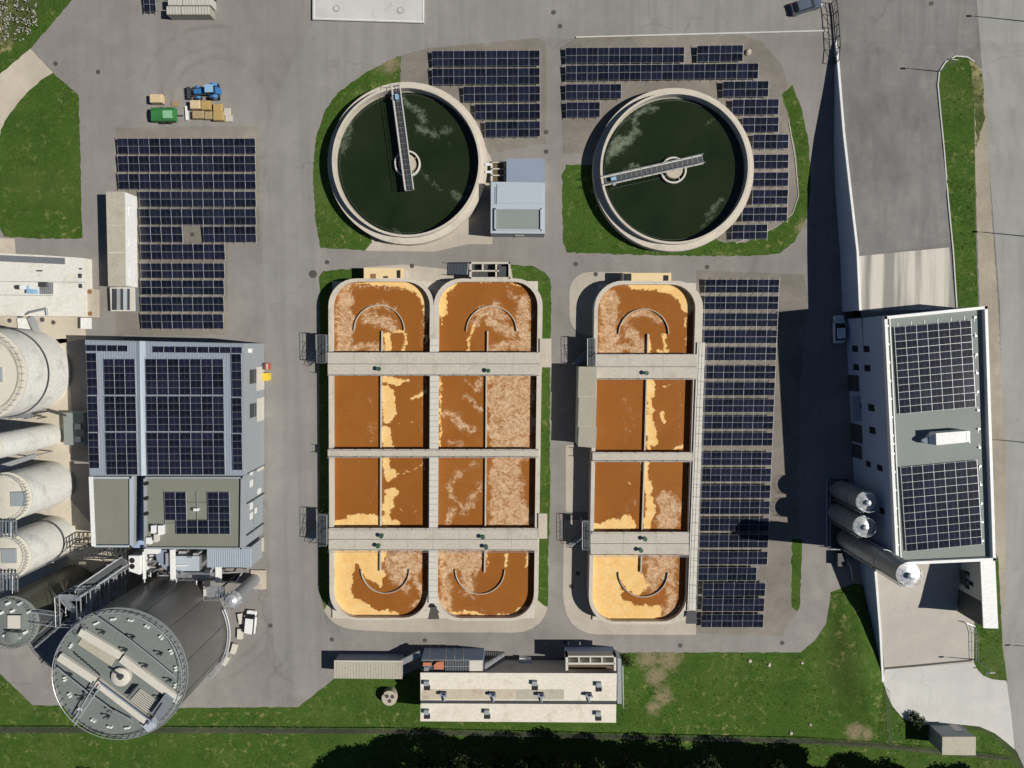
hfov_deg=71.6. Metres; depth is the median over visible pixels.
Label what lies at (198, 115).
loaded pallet
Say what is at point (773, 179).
solar panel row
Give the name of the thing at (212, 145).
solar panel row
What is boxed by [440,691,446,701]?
roof pump
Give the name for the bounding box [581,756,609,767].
dark tree
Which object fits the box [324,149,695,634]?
concrete apron
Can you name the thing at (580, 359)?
steel stairs
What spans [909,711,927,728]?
green bush
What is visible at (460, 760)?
dark tree
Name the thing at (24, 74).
gravel track
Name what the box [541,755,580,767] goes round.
dark tree
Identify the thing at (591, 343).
steel platform
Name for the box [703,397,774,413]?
solar panel row
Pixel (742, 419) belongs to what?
solar panel row
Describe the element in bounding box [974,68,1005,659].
gravel verge
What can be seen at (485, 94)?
solar panel row
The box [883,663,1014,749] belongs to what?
concrete apron
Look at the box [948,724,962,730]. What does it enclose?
door
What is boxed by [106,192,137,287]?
storage container
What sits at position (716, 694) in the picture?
grass
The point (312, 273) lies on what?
manhole cover
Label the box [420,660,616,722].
filter building
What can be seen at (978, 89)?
dry grass
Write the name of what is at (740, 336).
solar panel row
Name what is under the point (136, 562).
cooling unit
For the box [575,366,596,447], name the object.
valve house
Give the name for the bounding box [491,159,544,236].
control building
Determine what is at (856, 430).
gate door
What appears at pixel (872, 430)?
window
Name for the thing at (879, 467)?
window
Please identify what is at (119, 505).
process building
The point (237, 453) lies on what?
rooftop solar array
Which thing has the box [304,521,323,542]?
steel stairs
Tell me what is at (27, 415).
pipe run
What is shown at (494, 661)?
steel stairs
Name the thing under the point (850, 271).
retaining wall
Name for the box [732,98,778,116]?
solar panel row
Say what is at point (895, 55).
asphalt forecourt
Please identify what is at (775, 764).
dark tree
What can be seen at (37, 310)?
bent pipe
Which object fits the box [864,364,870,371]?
window
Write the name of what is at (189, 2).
moulded container
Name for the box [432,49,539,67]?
solar panel row
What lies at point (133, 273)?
door
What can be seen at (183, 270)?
solar panel row
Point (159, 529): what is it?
rooftop unit
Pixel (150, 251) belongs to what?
solar panel row
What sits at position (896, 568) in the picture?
storage silo
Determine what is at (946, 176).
kerb
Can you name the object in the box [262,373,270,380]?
waste bin
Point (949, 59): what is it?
street lamp
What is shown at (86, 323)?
white cabinet
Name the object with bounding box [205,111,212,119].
loaded pallet
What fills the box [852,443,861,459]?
gate door
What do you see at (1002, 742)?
ground
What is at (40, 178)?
grass
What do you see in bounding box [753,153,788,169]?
solar panel row
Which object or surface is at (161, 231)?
solar panel row
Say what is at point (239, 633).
foundation block
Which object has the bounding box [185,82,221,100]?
wheel loader
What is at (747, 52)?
field stone
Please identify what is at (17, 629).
digester tank
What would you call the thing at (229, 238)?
solar panel row
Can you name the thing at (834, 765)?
dark tree
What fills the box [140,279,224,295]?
solar panel row
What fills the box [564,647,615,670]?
screen pit
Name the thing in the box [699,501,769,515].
solar panel row
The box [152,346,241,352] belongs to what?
rooftop solar array
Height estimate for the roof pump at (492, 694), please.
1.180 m
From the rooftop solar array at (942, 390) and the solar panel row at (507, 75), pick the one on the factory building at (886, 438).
the rooftop solar array at (942, 390)
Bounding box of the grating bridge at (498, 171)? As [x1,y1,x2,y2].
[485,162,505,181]
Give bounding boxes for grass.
[0,0,39,52]
[0,0,810,610]
[0,583,1016,767]
[939,57,1006,680]
[969,60,984,145]
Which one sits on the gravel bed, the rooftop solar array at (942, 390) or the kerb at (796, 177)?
the kerb at (796, 177)
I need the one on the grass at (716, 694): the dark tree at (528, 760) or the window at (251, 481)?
the dark tree at (528, 760)
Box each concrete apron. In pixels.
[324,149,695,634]
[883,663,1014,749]
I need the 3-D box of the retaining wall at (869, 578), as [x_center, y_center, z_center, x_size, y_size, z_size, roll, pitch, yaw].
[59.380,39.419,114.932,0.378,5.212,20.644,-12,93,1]
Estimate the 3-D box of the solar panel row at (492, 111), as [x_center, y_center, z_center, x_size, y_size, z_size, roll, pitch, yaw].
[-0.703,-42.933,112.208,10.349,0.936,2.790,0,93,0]
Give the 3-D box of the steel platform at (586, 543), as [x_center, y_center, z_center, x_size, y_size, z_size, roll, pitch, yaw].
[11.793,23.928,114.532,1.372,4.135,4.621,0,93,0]
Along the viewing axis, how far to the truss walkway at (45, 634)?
104.01 m
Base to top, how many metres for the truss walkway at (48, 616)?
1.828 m
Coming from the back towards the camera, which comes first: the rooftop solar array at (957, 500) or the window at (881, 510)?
the window at (881, 510)
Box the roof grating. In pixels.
[39,282,52,293]
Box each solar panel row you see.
[117,137,255,155]
[117,154,255,172]
[118,172,255,190]
[139,190,256,207]
[139,207,256,225]
[139,225,184,243]
[140,243,226,260]
[140,262,226,279]
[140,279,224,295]
[140,296,225,312]
[141,313,224,329]
[143,0,156,13]
[203,225,256,243]
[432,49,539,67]
[432,67,539,85]
[463,85,539,103]
[475,102,539,120]
[485,121,539,136]
[565,46,684,64]
[565,62,758,81]
[565,82,621,100]
[566,101,599,118]
[696,43,743,62]
[697,566,756,581]
[698,516,768,531]
[698,533,768,548]
[698,550,767,565]
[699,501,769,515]
[700,467,771,482]
[700,483,770,497]
[700,613,763,628]
[701,451,771,465]
[701,582,765,596]
[701,597,764,612]
[702,329,777,344]
[702,414,773,429]
[702,431,772,446]
[703,295,778,310]
[703,312,777,327]
[703,381,774,396]
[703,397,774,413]
[704,278,779,293]
[704,364,775,379]
[705,346,776,361]
[721,80,768,98]
[731,223,767,240]
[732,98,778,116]
[741,206,787,222]
[742,117,778,133]
[751,188,788,205]
[752,133,788,149]
[752,172,788,187]
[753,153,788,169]
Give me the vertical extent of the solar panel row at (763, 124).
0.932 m
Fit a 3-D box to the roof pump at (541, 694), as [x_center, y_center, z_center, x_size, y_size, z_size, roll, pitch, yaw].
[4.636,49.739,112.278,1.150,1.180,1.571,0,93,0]
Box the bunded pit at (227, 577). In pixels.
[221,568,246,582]
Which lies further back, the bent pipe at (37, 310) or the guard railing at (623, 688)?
the guard railing at (623, 688)
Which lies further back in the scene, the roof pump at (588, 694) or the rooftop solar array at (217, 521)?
the roof pump at (588, 694)
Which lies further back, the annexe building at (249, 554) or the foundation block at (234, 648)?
the foundation block at (234, 648)
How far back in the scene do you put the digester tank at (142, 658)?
102.06 m
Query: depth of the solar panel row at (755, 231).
112.96 m
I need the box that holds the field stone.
[745,49,750,55]
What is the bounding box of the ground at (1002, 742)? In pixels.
[853,310,1022,767]
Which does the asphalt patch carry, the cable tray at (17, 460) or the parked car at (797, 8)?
the parked car at (797, 8)
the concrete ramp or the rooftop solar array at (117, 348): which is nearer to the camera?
the rooftop solar array at (117, 348)
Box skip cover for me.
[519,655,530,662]
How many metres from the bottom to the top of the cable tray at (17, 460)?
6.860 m
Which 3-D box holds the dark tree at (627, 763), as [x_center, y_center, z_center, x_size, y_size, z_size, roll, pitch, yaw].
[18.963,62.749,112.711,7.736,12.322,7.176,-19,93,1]
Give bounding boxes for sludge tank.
[0,327,70,416]
[0,424,62,457]
[0,461,74,521]
[0,516,90,579]
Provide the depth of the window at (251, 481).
111.04 m
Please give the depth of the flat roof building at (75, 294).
112.32 m
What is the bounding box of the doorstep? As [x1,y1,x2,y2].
[259,537,263,551]
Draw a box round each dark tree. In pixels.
[445,751,483,767]
[510,751,545,767]
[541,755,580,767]
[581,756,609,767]
[609,755,642,767]
[685,754,721,767]
[758,759,786,767]
[823,762,846,767]
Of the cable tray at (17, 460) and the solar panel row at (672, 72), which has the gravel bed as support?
the solar panel row at (672, 72)
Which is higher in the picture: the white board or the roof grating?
the white board
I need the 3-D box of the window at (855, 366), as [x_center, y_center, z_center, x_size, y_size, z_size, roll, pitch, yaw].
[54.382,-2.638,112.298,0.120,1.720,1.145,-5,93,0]
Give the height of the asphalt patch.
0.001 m
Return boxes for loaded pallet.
[150,94,165,104]
[190,100,201,110]
[192,111,204,119]
[201,100,212,111]
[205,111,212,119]
[213,104,223,110]
[213,111,224,121]
[224,108,230,115]
[225,115,233,121]
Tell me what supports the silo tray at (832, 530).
on the asphalt yard at (810, 254)
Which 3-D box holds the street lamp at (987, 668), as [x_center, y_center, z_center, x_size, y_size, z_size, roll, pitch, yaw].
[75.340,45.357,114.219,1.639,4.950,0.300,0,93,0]
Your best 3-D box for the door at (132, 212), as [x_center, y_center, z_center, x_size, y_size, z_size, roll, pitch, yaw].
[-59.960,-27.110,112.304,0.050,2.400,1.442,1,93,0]
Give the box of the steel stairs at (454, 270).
[447,262,468,275]
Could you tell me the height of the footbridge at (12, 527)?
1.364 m
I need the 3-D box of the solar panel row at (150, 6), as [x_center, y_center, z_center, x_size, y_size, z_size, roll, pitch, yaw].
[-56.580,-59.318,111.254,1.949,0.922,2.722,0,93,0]
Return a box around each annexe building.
[207,538,261,566]
[956,561,997,628]
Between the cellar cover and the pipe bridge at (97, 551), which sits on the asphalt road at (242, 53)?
the pipe bridge at (97, 551)
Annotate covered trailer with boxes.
[151,107,183,123]
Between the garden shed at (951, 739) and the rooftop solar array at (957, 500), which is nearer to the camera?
the rooftop solar array at (957, 500)
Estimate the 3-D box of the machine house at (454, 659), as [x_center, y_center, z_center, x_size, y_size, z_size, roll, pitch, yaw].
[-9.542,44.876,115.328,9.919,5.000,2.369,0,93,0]
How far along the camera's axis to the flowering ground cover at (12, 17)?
111.50 m
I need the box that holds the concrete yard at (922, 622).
[876,562,973,666]
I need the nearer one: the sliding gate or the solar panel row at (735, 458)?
the sliding gate
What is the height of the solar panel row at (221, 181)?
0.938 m
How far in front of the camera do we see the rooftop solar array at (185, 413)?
106.26 m
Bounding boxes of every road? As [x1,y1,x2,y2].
[0,0,312,706]
[977,0,1023,764]
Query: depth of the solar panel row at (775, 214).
112.80 m
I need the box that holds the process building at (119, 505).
[85,340,264,548]
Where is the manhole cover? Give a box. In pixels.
[309,270,316,277]
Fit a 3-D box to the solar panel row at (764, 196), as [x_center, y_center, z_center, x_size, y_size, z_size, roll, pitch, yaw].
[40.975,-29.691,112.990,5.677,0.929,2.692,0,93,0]
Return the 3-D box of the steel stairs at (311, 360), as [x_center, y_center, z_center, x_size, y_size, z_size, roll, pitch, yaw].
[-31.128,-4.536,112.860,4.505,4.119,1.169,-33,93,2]
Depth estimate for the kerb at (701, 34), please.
111.79 m
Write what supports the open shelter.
on the asphalt yard at (810, 254)
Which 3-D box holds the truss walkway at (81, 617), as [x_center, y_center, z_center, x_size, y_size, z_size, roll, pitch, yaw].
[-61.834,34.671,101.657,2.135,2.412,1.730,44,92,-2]
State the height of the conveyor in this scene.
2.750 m
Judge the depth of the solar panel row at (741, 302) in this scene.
113.62 m
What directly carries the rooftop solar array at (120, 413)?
on the process building at (119, 505)
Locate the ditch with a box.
[0,728,1008,760]
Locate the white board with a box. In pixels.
[185,106,188,120]
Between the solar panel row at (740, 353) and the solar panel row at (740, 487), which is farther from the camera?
the solar panel row at (740, 487)
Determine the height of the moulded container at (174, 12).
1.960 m
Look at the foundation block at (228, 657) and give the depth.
117.30 m
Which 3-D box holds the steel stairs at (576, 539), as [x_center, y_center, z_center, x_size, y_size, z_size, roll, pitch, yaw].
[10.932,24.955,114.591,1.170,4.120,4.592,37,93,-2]
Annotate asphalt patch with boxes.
[262,0,826,701]
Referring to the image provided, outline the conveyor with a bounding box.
[399,647,420,664]
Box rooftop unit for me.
[146,524,164,544]
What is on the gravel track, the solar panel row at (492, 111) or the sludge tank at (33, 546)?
the sludge tank at (33, 546)
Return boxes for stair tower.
[54,567,130,627]
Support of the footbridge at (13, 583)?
attached to the digester tank at (17, 629)
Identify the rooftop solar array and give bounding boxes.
[86,345,127,351]
[86,353,97,394]
[87,396,98,432]
[88,433,99,468]
[103,359,135,394]
[104,396,136,431]
[105,432,137,474]
[145,359,223,394]
[146,396,224,431]
[146,432,225,474]
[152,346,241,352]
[164,492,230,533]
[231,354,242,396]
[232,398,242,432]
[232,434,242,469]
[894,320,975,413]
[900,460,981,551]
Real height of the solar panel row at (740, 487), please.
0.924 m
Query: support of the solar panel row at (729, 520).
on the gravel bed
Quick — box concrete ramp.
[859,247,954,310]
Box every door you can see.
[129,207,136,217]
[129,237,136,247]
[129,268,137,277]
[257,367,263,390]
[257,397,263,421]
[848,375,859,391]
[851,423,862,443]
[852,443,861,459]
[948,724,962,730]
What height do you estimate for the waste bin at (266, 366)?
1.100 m
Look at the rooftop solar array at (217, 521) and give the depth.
107.38 m
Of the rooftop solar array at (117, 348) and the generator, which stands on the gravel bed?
the generator
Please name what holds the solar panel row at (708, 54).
on the gravel bed
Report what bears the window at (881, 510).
in the factory building at (886, 438)
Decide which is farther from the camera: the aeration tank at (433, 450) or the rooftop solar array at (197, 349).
the aeration tank at (433, 450)
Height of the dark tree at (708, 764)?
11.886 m
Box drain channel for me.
[885,659,971,668]
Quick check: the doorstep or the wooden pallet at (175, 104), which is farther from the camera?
the doorstep
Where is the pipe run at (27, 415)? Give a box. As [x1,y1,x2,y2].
[0,410,65,418]
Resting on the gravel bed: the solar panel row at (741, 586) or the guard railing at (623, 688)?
the solar panel row at (741, 586)
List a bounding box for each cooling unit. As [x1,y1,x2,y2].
[129,549,151,574]
[959,570,969,586]
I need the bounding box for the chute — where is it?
[27,316,41,330]
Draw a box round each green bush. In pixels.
[621,655,633,667]
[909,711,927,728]
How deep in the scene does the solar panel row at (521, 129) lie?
112.03 m
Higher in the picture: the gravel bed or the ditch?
the gravel bed
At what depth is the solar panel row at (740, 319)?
113.77 m
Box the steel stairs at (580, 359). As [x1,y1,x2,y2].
[573,347,594,365]
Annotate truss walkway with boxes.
[29,609,62,626]
[31,621,61,649]
[71,548,137,596]
[71,614,88,638]
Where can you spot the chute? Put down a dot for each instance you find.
(34, 323)
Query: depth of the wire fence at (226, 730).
117.72 m
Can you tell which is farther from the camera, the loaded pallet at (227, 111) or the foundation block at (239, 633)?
the foundation block at (239, 633)
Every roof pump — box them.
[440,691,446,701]
[489,691,495,701]
[538,692,544,702]
[585,692,592,702]
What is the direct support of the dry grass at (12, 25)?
on the grass at (40, 178)
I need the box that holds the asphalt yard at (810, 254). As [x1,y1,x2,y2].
[0,0,874,707]
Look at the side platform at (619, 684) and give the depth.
114.89 m
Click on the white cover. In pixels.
(23, 323)
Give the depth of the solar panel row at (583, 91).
111.69 m
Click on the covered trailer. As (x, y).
(163, 115)
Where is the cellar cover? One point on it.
(394, 11)
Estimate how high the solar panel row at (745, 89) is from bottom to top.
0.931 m
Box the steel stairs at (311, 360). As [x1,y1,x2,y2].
[306,345,325,365]
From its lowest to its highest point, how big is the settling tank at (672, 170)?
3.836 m
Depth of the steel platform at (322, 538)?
113.43 m
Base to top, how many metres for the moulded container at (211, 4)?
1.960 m
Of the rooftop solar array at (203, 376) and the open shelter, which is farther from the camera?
the open shelter
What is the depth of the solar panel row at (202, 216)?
112.83 m
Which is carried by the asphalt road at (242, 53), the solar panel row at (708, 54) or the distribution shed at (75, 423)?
the distribution shed at (75, 423)
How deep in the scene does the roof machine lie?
111.49 m
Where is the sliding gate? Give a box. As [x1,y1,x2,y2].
[831,0,840,64]
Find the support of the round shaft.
on the grass at (716, 694)
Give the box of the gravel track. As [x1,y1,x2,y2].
[0,49,119,598]
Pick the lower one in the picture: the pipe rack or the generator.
the pipe rack
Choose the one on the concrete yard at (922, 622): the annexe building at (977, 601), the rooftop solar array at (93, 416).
the annexe building at (977, 601)
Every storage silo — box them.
[203,570,265,610]
[828,503,875,537]
[831,481,878,512]
[837,529,922,586]
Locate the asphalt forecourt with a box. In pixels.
[838,0,977,255]
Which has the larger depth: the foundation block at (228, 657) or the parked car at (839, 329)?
the foundation block at (228, 657)
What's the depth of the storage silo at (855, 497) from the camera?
108.86 m
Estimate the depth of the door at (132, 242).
112.50 m
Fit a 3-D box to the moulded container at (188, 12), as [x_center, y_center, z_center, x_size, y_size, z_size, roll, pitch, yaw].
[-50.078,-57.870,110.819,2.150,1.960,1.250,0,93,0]
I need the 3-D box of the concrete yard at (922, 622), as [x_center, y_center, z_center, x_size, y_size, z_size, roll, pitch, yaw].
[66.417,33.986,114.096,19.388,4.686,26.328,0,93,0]
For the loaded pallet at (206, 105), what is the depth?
111.45 m
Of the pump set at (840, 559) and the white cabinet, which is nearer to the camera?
the white cabinet
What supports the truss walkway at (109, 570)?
on the asphalt road at (242, 53)
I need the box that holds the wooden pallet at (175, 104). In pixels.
[172,101,179,106]
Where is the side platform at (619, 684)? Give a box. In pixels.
[615,650,621,703]
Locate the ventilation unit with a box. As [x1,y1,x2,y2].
[921,429,969,444]
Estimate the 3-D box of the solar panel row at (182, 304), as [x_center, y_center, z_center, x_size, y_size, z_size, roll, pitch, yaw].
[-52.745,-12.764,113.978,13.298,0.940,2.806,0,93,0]
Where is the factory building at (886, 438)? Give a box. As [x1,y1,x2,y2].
[846,306,995,563]
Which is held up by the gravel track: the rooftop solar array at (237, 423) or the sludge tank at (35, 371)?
the sludge tank at (35, 371)
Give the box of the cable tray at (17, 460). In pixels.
[0,451,52,469]
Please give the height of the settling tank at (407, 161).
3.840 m
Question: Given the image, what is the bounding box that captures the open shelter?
[334,653,404,678]
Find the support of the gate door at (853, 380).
in the factory building at (886, 438)
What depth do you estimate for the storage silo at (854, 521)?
108.94 m
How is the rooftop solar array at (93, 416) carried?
on the process building at (119, 505)
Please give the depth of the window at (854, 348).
112.22 m
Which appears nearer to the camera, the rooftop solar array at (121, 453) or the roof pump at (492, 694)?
the rooftop solar array at (121, 453)
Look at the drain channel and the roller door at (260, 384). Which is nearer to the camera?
the roller door at (260, 384)
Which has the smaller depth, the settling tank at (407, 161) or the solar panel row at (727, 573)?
the settling tank at (407, 161)
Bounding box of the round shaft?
[382,687,397,705]
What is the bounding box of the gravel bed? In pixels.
[115,35,807,636]
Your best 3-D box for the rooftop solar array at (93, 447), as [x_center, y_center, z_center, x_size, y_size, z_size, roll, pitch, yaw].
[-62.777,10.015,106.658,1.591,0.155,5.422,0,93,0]
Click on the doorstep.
(262, 543)
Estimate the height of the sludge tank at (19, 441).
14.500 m
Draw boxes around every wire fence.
[0,726,1012,760]
[885,687,892,744]
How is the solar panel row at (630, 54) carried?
on the gravel bed
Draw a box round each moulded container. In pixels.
[167,6,185,19]
[168,0,182,5]
[181,6,200,19]
[183,0,196,6]
[196,6,214,19]
[197,0,215,10]
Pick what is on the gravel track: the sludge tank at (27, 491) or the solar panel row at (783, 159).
the sludge tank at (27, 491)
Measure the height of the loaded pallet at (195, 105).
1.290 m
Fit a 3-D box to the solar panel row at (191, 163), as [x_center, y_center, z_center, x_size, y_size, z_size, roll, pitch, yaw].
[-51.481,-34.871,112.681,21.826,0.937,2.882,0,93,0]
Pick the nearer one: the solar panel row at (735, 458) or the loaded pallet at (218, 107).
the loaded pallet at (218, 107)
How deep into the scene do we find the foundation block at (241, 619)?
116.89 m
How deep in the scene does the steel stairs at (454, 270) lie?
112.29 m
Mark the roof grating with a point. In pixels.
(44, 284)
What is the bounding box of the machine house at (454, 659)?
[421,647,483,671]
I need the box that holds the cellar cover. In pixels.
[312,0,423,23]
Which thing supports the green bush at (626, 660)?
on the grass at (716, 694)
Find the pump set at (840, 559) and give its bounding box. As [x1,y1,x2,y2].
[834,551,857,583]
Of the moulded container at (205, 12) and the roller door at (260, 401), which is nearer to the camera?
the moulded container at (205, 12)
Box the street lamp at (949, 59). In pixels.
[939,58,956,71]
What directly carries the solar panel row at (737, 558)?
on the gravel bed
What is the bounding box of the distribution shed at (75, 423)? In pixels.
[63,411,87,444]
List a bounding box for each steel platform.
[316,335,327,362]
[316,509,328,545]
[580,515,590,549]
[585,338,595,365]
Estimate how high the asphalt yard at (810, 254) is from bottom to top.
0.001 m
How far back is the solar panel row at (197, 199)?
112.66 m
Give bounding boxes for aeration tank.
[327,262,550,620]
[587,273,707,623]
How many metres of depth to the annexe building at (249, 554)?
111.51 m
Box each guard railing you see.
[622,666,623,708]
[963,621,978,661]
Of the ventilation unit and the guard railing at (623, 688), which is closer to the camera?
the ventilation unit
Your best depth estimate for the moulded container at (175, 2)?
109.79 m
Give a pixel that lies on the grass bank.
(854, 676)
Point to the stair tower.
(90, 596)
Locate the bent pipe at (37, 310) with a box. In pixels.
[19,308,47,317]
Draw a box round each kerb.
[576,30,826,37]
[737,122,798,242]
[937,55,974,307]
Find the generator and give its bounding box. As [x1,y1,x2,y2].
[110,287,139,311]
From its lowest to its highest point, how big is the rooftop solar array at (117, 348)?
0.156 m
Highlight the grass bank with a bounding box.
[824,592,883,725]
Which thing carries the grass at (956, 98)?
on the raised asphalt
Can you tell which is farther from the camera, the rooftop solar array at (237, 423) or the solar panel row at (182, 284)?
the solar panel row at (182, 284)
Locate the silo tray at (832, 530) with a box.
[826,478,847,549]
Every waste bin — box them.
[262,363,270,369]
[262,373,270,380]
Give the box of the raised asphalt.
[836,0,1023,767]
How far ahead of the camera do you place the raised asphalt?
109.04 m
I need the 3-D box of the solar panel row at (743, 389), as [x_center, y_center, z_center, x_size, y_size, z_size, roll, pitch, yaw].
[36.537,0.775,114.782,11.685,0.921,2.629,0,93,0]
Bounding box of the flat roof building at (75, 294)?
[0,253,99,317]
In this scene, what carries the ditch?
on the grass at (716, 694)
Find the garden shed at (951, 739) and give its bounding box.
[928,724,975,754]
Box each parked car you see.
[244,610,257,634]
[789,0,822,15]
[832,315,846,343]
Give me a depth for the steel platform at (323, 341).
111.79 m
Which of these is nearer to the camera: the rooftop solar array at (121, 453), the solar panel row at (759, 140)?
the rooftop solar array at (121, 453)
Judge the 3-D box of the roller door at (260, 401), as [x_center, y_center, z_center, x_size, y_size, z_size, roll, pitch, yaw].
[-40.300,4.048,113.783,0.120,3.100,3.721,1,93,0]
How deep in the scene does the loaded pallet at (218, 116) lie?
111.73 m
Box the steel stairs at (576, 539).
[568,528,591,549]
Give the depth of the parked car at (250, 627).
116.20 m
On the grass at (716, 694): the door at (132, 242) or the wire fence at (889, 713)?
the wire fence at (889, 713)
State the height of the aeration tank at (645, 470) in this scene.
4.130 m
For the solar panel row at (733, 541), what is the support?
on the gravel bed
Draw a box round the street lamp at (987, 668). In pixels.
[977,661,994,673]
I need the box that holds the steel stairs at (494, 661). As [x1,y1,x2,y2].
[485,652,504,670]
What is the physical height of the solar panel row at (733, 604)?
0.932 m
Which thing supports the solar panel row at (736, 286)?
on the gravel bed
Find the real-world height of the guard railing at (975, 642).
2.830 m
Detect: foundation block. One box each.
[221,655,230,665]
[230,642,238,654]
[237,612,244,623]
[237,628,242,638]
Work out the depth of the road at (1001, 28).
110.48 m
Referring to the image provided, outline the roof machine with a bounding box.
[15,285,37,293]
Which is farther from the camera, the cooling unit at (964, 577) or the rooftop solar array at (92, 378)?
the cooling unit at (964, 577)
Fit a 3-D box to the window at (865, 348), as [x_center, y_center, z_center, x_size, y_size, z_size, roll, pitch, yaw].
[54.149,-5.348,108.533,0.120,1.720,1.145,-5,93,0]
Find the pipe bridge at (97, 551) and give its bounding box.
[70,544,131,558]
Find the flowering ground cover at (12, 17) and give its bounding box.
[0,0,36,40]
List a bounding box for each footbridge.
[0,520,16,538]
[0,573,17,596]
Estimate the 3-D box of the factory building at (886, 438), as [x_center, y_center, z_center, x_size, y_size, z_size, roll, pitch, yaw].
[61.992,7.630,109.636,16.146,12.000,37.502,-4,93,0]
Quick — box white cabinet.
[81,318,91,328]
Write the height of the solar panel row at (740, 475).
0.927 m
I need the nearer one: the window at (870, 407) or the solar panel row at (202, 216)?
the window at (870, 407)
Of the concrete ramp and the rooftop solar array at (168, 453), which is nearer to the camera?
the rooftop solar array at (168, 453)
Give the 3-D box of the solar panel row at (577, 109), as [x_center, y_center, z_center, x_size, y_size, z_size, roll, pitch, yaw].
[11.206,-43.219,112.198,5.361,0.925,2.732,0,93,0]
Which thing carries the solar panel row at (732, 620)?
on the gravel bed
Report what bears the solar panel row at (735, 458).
on the gravel bed
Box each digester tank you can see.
[0,565,95,648]
[52,574,230,739]
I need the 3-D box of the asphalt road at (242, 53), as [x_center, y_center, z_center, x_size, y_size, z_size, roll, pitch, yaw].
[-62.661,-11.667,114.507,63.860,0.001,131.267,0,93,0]
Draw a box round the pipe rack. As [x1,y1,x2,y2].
[142,548,222,595]
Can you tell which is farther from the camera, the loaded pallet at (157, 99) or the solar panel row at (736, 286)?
the solar panel row at (736, 286)
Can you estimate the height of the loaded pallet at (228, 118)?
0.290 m
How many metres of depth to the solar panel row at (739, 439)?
114.91 m
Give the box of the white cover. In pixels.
[17,318,29,328]
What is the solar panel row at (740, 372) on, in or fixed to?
on the gravel bed
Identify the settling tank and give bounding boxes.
[327,82,487,245]
[592,88,753,252]
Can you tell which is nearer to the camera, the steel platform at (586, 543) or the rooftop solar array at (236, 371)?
the rooftop solar array at (236, 371)
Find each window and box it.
[250,478,253,486]
[852,345,857,351]
[853,364,858,370]
[863,345,869,352]
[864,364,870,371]
[868,403,874,411]
[869,426,875,433]
[877,464,882,471]
[879,506,884,514]
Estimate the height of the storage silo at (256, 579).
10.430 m
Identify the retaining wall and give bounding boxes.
[834,41,861,311]
[859,561,883,681]
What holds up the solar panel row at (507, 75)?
on the gravel bed
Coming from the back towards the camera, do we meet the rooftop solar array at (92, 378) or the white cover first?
the white cover
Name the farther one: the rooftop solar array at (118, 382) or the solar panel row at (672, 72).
the solar panel row at (672, 72)

